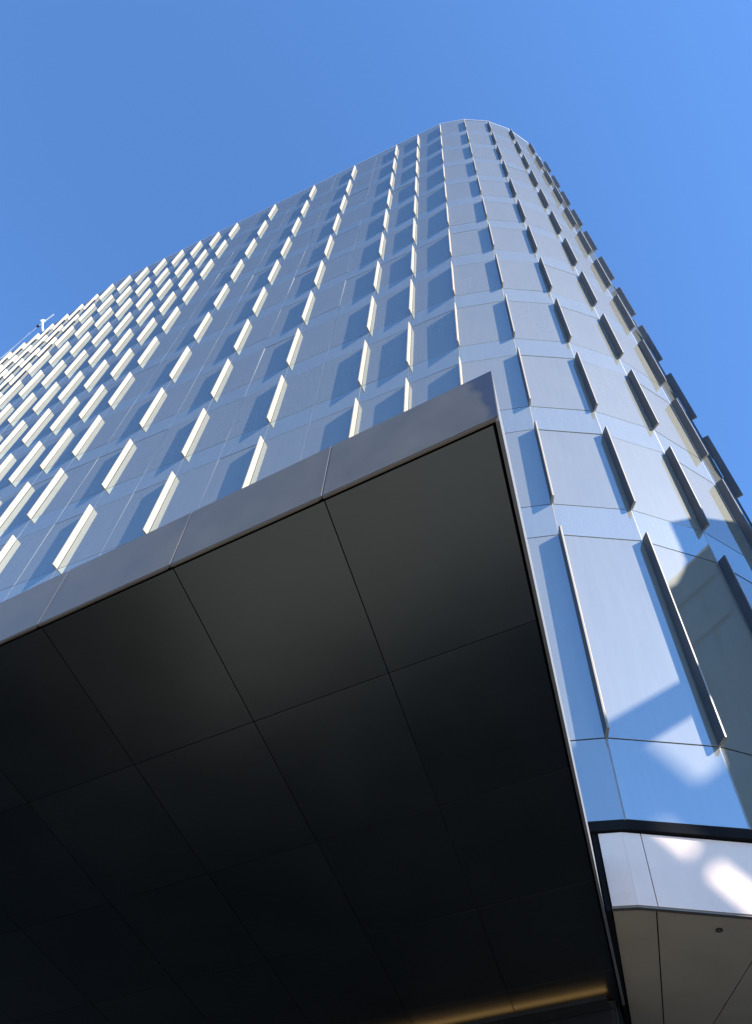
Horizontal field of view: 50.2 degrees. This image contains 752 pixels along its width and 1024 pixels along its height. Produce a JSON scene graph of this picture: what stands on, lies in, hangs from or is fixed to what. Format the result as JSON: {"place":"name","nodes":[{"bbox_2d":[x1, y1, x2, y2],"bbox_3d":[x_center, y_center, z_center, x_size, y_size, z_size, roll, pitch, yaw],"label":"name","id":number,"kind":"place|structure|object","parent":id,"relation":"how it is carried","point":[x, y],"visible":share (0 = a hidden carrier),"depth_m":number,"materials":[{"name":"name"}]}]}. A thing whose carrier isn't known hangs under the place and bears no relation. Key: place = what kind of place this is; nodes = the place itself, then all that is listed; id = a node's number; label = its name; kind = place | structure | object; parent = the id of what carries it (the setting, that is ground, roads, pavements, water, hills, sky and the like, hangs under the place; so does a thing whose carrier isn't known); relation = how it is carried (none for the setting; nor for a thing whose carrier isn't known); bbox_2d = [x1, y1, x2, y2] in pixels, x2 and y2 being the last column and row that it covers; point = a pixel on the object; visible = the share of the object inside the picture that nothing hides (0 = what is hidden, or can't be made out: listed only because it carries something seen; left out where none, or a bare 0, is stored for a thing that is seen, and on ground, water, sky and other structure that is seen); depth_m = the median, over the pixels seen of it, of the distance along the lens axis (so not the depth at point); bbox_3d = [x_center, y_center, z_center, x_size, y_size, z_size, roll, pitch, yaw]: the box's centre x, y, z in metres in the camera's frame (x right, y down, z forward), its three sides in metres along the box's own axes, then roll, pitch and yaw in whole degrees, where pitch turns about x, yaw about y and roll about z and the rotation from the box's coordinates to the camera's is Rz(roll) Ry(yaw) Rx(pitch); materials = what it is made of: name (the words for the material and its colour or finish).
{"place":"outdoors","nodes":[
{"label":"outdoors","id":0,"kind":"place"},
{"bbox_2d":[0,119,751,1023],"bbox_3d":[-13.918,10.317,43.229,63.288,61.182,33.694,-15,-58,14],"label":"office tower","id":1,"kind":"structure","parent":0,"point":[374,291],"depth_m":23.31,"materials":[{"name":"grey glass"}]},
{"bbox_2d":[0,314,53,358],"bbox_3d":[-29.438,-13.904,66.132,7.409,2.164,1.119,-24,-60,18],"label":"roof crane","id":2,"kind":"object","parent":1,"relation":"on","point":[42,323],"visible":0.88,"depth_m":65.61,"materials":[{"name":"white paint"}]},
{"bbox_2d":[0,371,624,1023],"bbox_3d":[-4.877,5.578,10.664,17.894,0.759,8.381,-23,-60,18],"label":"entrance canopy","id":3,"kind":"object","parent":1,"relation":"attached to","point":[290,745],"visible":0.97,"depth_m":7.85,"materials":[{"name":"black metal"}]},
{"bbox_2d":[460,995,613,1023],"bbox_3d":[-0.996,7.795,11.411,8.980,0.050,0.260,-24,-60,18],"label":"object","id":4,"kind":"object","parent":1,"relation":"attached to","point":[568,1009],"visible":1,"depth_m":10.20,"materials":[{"name":"black metal"}]},
{"bbox_2d":[0,0,751,522],"label":"sky","id":5,"kind":"structure","parent":0,"point":[134,133],"materials":[{"name":"blue"}]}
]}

